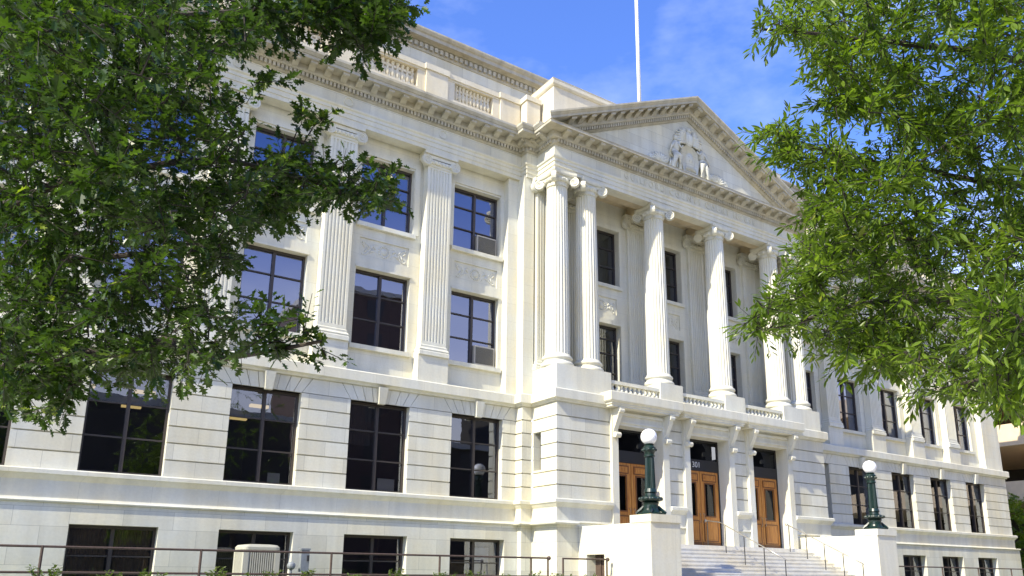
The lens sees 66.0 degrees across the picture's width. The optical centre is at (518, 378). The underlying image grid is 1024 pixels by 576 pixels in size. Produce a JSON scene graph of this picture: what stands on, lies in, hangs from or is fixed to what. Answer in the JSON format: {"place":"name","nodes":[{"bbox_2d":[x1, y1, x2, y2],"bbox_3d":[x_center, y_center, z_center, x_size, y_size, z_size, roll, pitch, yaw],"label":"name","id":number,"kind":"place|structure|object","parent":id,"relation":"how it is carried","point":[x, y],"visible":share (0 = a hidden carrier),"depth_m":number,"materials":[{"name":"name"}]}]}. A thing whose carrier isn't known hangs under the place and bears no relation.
{"place":"outdoors","nodes":[
{"label":"outdoors","id":0,"kind":"place"},
{"bbox_2d":[394,0,1023,487],"label":"sky","id":1,"kind":"structure","parent":0,"point":[688,48],"materials":[{"name":"blue"}]},
{"bbox_3d":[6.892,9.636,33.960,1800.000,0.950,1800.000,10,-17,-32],"label":"lawn","id":2,"kind":"structure","parent":0,"visible":0},
{"bbox_2d":[26,563,62,575],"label":"shrub","id":3,"kind":"object","parent":2,"relation":"on","point":[50,573],"visible":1,"depth_m":17.48,"materials":[{"name":"green plant"}]},
{"bbox_2d":[96,569,122,575],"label":"shrub","id":4,"kind":"object","parent":2,"relation":"on","point":[120,573],"visible":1,"depth_m":18.04,"materials":[{"name":"green plant"}]},
{"bbox_2d":[139,569,167,575],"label":"shrub","id":5,"kind":"object","parent":2,"relation":"on","point":[145,573],"visible":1,"depth_m":18.53,"materials":[{"name":"green plant"}]},
{"bbox_2d":[0,0,430,437],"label":"oak tree","id":6,"kind":"object","parent":2,"relation":"on","point":[31,31],"visible":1,"depth_m":6.70,"materials":[{"name":"green plant"}]},
{"bbox_2d":[205,566,226,575],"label":"shrub","id":7,"kind":"object","parent":2,"relation":"on","point":[220,573],"visible":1,"depth_m":19.38,"materials":[{"name":"green plant"}]},
{"bbox_2d":[232,544,279,575],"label":"condenser unit","id":8,"kind":"object","parent":2,"relation":"on","point":[251,562],"visible":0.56,"depth_m":22.07,"materials":[{"name":"grey metal"}]},
{"bbox_2d":[244,569,282,575],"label":"shrub","id":9,"kind":"object","parent":2,"relation":"on","point":[247,574],"visible":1,"depth_m":19.99,"materials":[{"name":"green plant"}]},
{"bbox_2d":[0,544,550,575],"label":"iron railing","id":10,"kind":"object","parent":2,"relation":"on","point":[199,572],"visible":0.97,"depth_m":20.43,"materials":[{"name":"black metal"}]},
{"bbox_2d":[287,548,310,575],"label":"electrical box","id":11,"kind":"object","parent":2,"relation":"on","point":[303,562],"visible":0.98,"depth_m":24.29,"materials":[{"name":"grey metal"}]},
{"bbox_2d":[300,568,315,575],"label":"shrub","id":12,"kind":"object","parent":2,"relation":"on","point":[306,573],"visible":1,"depth_m":20.65,"materials":[{"name":"green plant"}]},
{"bbox_2d":[388,568,408,575],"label":"shrub","id":13,"kind":"object","parent":2,"relation":"on","point":[397,572],"visible":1,"depth_m":22.07,"materials":[{"name":"green plant"}]},
{"bbox_2d":[433,571,456,575],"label":"shrub","id":14,"kind":"object","parent":2,"relation":"on","point":[440,574],"visible":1,"depth_m":22.71,"materials":[{"name":"green plant"}]},
{"bbox_2d":[465,569,484,575],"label":"shrub","id":15,"kind":"object","parent":2,"relation":"on","point":[470,573],"visible":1,"depth_m":23.33,"materials":[{"name":"green plant"}]},
{"bbox_2d":[0,0,1022,575],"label":"courthouse","id":16,"kind":"structure","parent":2,"relation":"on","point":[610,282],"depth_m":31.58,"materials":[{"name":"stone"}]},
{"bbox_2d":[0,407,13,464],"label":"window","id":17,"kind":"structure","parent":16,"relation":"in","point":[8,427],"depth_m":21.75,"materials":[{"name":"brown metal"}]},
{"bbox_2d":[0,188,39,272],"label":"window","id":18,"kind":"structure","parent":16,"relation":"in","point":[4,188],"depth_m":23.23,"materials":[{"name":"blue glass"}]},
{"bbox_2d":[0,60,64,130],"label":"window","id":19,"kind":"structure","parent":16,"relation":"in","point":[21,60],"depth_m":24.03,"materials":[{"name":"glass"}]},
{"bbox_2d":[62,524,156,575],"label":"window","id":20,"kind":"structure","parent":16,"relation":"in","point":[75,559],"depth_m":22.57,"materials":[{"name":"black glass"}]},
{"bbox_2d":[77,369,171,475],"bbox_3d":[-11.715,1.328,23.550,2.260,3.100,0.120,10,-17,-32],"label":"window","id":21,"kind":"structure","parent":16,"relation":"in","point":[128,404],"depth_m":23.52,"materials":[{"name":"brown metal"}]},
{"bbox_2d":[104,228,185,308],"bbox_3d":[-11.884,-3.603,25.111,2.190,2.940,0.120,10,-17,-32],"label":"window","id":22,"kind":"structure","parent":16,"relation":"in","point":[128,260],"depth_m":24.96,"materials":[{"name":"blue glass"}]},
{"bbox_2d":[128,96,198,173],"bbox_3d":[-11.836,-8.088,26.219,2.190,2.720,0.120,10,-17,-32],"label":"window","id":23,"kind":"structure","parent":16,"relation":"in","point":[147,132],"depth_m":26.27,"materials":[{"name":"blue glass"}]},
{"bbox_2d":[216,530,289,575],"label":"window","id":24,"kind":"structure","parent":16,"relation":"in","point":[253,533],"depth_m":24.96,"materials":[{"name":"brown metal"}]},
{"bbox_2d":[223,385,298,484],"bbox_3d":[-8.409,1.902,25.728,2.260,3.100,0.190,10,-17,-32],"label":"window","id":25,"kind":"structure","parent":16,"relation":"in","point":[272,478],"depth_m":25.80,"materials":[{"name":"brown metal"}]},
{"bbox_2d":[237,244,304,332],"bbox_3d":[-8.578,-3.030,27.289,2.190,2.940,0.190,10,-17,-32],"label":"window","id":26,"kind":"structure","parent":16,"relation":"in","point":[281,272],"depth_m":27.41,"materials":[{"name":"blue glass"}]},
{"bbox_2d":[253,126,313,200],"bbox_3d":[-8.510,-7.522,28.368,2.190,2.720,0.120,10,-17,-32],"label":"window","id":27,"kind":"structure","parent":16,"relation":"in","point":[260,138],"depth_m":28.37,"materials":[{"name":"blue glass"}]},
{"bbox_2d":[342,534,402,573],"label":"window","id":28,"kind":"structure","parent":16,"relation":"in","point":[370,564],"depth_m":26.89,"materials":[{"name":"brown metal"}]},
{"bbox_2d":[345,401,406,492],"bbox_3d":[-5.086,2.469,27.881,2.260,3.100,0.200,10,-17,-32],"label":"window","id":29,"kind":"structure","parent":16,"relation":"in","point":[359,428],"depth_m":27.88,"materials":[{"name":"brown metal"}]},
{"bbox_2d":[351,269,406,350],"bbox_3d":[-5.233,-2.470,29.410,2.190,2.940,0.120,10,-17,-32],"label":"window","id":30,"kind":"structure","parent":16,"relation":"in","point":[379,306],"depth_m":29.46,"materials":[{"name":"glass"}]},
{"bbox_2d":[359,161,411,232],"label":"window","id":31,"kind":"structure","parent":16,"relation":"in","point":[396,221],"depth_m":30.74,"materials":[{"name":"blue glass"}]},
{"bbox_2d":[449,291,494,362],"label":"window","id":32,"kind":"structure","parent":16,"relation":"in","point":[472,320],"depth_m":31.61,"materials":[{"name":"blue glass"}]},
{"bbox_2d":[449,415,498,499],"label":"window","id":33,"kind":"structure","parent":16,"relation":"in","point":[473,419],"depth_m":30.16,"materials":[{"name":"brown metal"}]},
{"bbox_2d":[449,538,499,574],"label":"window","id":34,"kind":"structure","parent":16,"relation":"in","point":[477,564],"depth_m":29.09,"materials":[{"name":"black glass"}]},
{"bbox_2d":[453,187,496,249],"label":"window","id":35,"kind":"structure","parent":16,"relation":"in","point":[474,214],"depth_m":32.71,"materials":[{"name":"blue glass"}]},
{"bbox_2d":[472,345,494,366],"bbox_3d":[-1.459,-0.832,31.625,0.940,0.780,0.415,10,-17,-33],"label":"window air conditioner","id":36,"kind":"object","parent":16,"relation":"attached to","point":[483,356],"depth_m":31.43,"materials":[{"name":"beige plastic"}]},
{"bbox_2d":[475,235,496,255],"bbox_3d":[-1.410,-5.423,32.760,0.940,0.780,0.415,10,-17,-33],"label":"window air conditioner","id":37,"kind":"object","parent":16,"relation":"attached to","point":[486,245],"depth_m":32.57,"materials":[{"name":"grey metal"}]},
{"bbox_2d":[540,435,541,469],"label":"slot window","id":38,"kind":"structure","parent":16,"relation":"in","point":[540,435],"depth_m":30.74,"materials":[{"name":"white metal"}]},
{"bbox_2d":[597,230,614,285],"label":"window","id":39,"kind":"structure","parent":16,"relation":"in","point":[598,231],"depth_m":36.17,"materials":[{"name":"brown metal"}]},
{"bbox_2d":[599,325,616,387],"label":"window","id":40,"kind":"structure","parent":16,"relation":"in","point":[600,326],"depth_m":35.13,"materials":[{"name":"black glass"}]},
{"bbox_2d":[619,462,631,523],"bbox_3d":[4.069,4.909,31.210,1.103,3.150,0.144,10,-17,-32],"label":"door","id":41,"kind":"structure","parent":16,"relation":"in","point":[624,468],"depth_m":31.47,"materials":[{"name":"brown wood"}]},
{"bbox_2d":[630,464,644,514],"bbox_3d":[5.006,5.069,31.815,1.103,3.150,0.144,10,-17,-32],"label":"door","id":42,"kind":"structure","parent":16,"relation":"in","point":[637,471],"depth_m":31.89,"materials":[{"name":"brown wood"}]},
{"bbox_2d":[635,0,640,101],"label":"flagpole","id":43,"kind":"object","parent":16,"relation":"on","point":[637,54],"visible":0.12,"depth_m":41.81,"materials":[{"name":"white metal"}]},
{"bbox_2d":[665,251,676,301],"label":"window","id":44,"kind":"structure","parent":16,"relation":"in","point":[666,252],"depth_m":38.41,"materials":[{"name":"brown metal"}]},
{"bbox_2d":[669,341,680,385],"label":"window","id":45,"kind":"structure","parent":16,"relation":"in","point":[671,342],"depth_m":37.36,"materials":[{"name":"black glass"}]},
{"bbox_2d":[691,470,701,544],"bbox_3d":[7.337,5.466,33.322,1.103,3.150,0.144,10,-17,-32],"label":"door","id":46,"kind":"structure","parent":16,"relation":"in","point":[695,480],"depth_m":33.50,"materials":[{"name":"brown wood"}]},
{"bbox_2d":[699,471,720,545],"bbox_3d":[8.274,5.625,33.927,1.103,3.150,0.144,10,-17,-32],"label":"door","id":47,"kind":"structure","parent":16,"relation":"in","point":[709,497],"depth_m":33.95,"materials":[{"name":"brown wood"}]},
{"bbox_2d":[725,270,732,316],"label":"window","id":48,"kind":"structure","parent":16,"relation":"in","point":[729,273],"depth_m":40.55,"materials":[{"name":"brown metal"}]},
{"bbox_2d":[731,355,737,396],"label":"window","id":49,"kind":"structure","parent":16,"relation":"in","point":[734,360],"depth_m":39.50,"materials":[{"name":"black glass"}]},
{"bbox_2d":[754,477,763,546],"bbox_3d":[10.604,6.022,35.433,1.103,3.150,0.144,10,-17,-32],"label":"door","id":50,"kind":"structure","parent":16,"relation":"in","point":[757,480],"depth_m":35.65,"materials":[{"name":"brown wood"}]},
{"bbox_2d":[760,478,780,547],"bbox_3d":[11.541,6.182,36.039,1.103,3.150,0.144,10,-17,-32],"label":"door","id":51,"kind":"structure","parent":16,"relation":"in","point":[770,516],"depth_m":36.05,"materials":[{"name":"brown wood"}]},
{"bbox_2d":[806,372,812,410],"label":"window","id":52,"kind":"structure","parent":16,"relation":"in","point":[808,381],"depth_m":43.22,"materials":[{"name":"black glass"}]},
{"bbox_2d":[837,380,857,430],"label":"window","id":53,"kind":"structure","parent":16,"relation":"in","point":[847,405],"depth_m":44.93,"materials":[{"name":"glass"}]},
{"bbox_2d":[849,467,868,524],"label":"window","id":54,"kind":"structure","parent":16,"relation":"in","point":[857,486],"depth_m":43.15,"materials":[{"name":"brown metal"}]},
{"bbox_2d":[880,389,897,437],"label":"window","id":55,"kind":"structure","parent":16,"relation":"in","point":[887,404],"depth_m":47.12,"materials":[{"name":"white glass"}]},
{"bbox_2d":[891,473,914,528],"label":"window","id":56,"kind":"structure","parent":16,"relation":"in","point":[899,491],"depth_m":45.52,"materials":[{"name":"brown metal"}]},
{"bbox_2d":[903,555,922,575],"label":"window","id":57,"kind":"structure","parent":16,"relation":"in","point":[910,570],"depth_m":44.38,"materials":[{"name":"black glass"}]},
{"bbox_2d":[918,399,934,444],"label":"window","id":58,"kind":"structure","parent":16,"relation":"in","point":[925,416],"depth_m":49.28,"materials":[{"name":"grey glass"}]},
{"bbox_2d":[930,478,951,530],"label":"window","id":59,"kind":"structure","parent":16,"relation":"in","point":[935,480],"depth_m":47.67,"materials":[{"name":"brown metal"}]},
{"bbox_2d":[942,557,959,575],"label":"window","id":60,"kind":"structure","parent":16,"relation":"in","point":[948,571],"depth_m":46.55,"materials":[{"name":"black glass"}]},
{"bbox_2d":[953,406,968,450],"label":"window","id":61,"kind":"structure","parent":16,"relation":"in","point":[960,431],"depth_m":51.46,"materials":[{"name":"brown metal"}]},
{"bbox_2d":[966,483,985,532],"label":"window","id":62,"kind":"structure","parent":16,"relation":"in","point":[970,487],"depth_m":49.83,"materials":[{"name":"black glass"}]},
{"bbox_2d":[978,558,993,575],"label":"window","id":63,"kind":"structure","parent":16,"relation":"in","point":[983,572],"depth_m":48.72,"materials":[{"name":"brown metal"}]},
{"bbox_2d":[528,570,554,575],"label":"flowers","id":64,"kind":"object","parent":2,"relation":"on","point":[538,573],"visible":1,"depth_m":24.56,"materials":[{"name":"white plant"}]},
{"bbox_2d":[562,557,609,575],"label":"iron railing","id":65,"kind":"object","parent":2,"relation":"on","point":[607,559],"visible":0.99,"depth_m":26.66,"materials":[{"name":"grey metal"}]},
{"bbox_2d":[578,514,899,575],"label":"entrance stairs","id":66,"kind":"structure","parent":2,"relation":"on","point":[645,545],"depth_m":30.15,"materials":[{"name":"stone"}]},
{"bbox_2d":[636,429,666,514],"bbox_3d":[4.535,3.225,27.199,0.920,2.985,0.920,10,-17,-33],"label":"street lamp","id":67,"kind":"object","parent":66,"relation":"on","point":[650,500],"visible":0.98,"depth_m":27.00,"materials":[{"name":"green metal"}]},
{"bbox_2d":[704,519,786,575],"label":"handrail","id":68,"kind":"object","parent":66,"relation":"on","point":[705,520],"visible":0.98,"depth_m":31.15,"materials":[{"name":"silver metal"}]},
{"bbox_2d":[785,523,863,575],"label":"handrail","id":69,"kind":"object","parent":66,"relation":"on","point":[786,524],"visible":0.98,"depth_m":33.30,"materials":[{"name":"silver metal"}]},
{"bbox_2d":[863,461,887,528],"bbox_3d":[15.343,5.066,34.184,0.920,2.985,0.920,10,-17,-33],"label":"street lamp","id":70,"kind":"object","parent":66,"relation":"on","point":[874,517],"visible":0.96,"depth_m":34.00,"materials":[{"name":"green metal"}]},
{"bbox_2d":[718,0,1023,435],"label":"willow oak tree","id":71,"kind":"object","parent":2,"relation":"on","point":[994,376],"visible":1,"depth_m":7.62,"materials":[{"name":"green plant"}]},
{"bbox_2d":[899,566,1023,575],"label":"iron railing","id":72,"kind":"object","parent":2,"relation":"on","point":[1011,569],"visible":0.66,"depth_m":39.77,"materials":[{"name":"black metal"}]},
{"bbox_2d":[997,398,1023,575],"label":"parking garage","id":73,"kind":"structure","parent":2,"relation":"on","point":[1011,441],"depth_m":63.70,"materials":[{"name":"beige concrete"}]},
{"bbox_2d":[1007,493,1023,574],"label":"tree","id":74,"kind":"object","parent":2,"relation":"on","point":[1018,518],"visible":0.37,"depth_m":57.24,"materials":[{"name":"green plant"}]}
]}

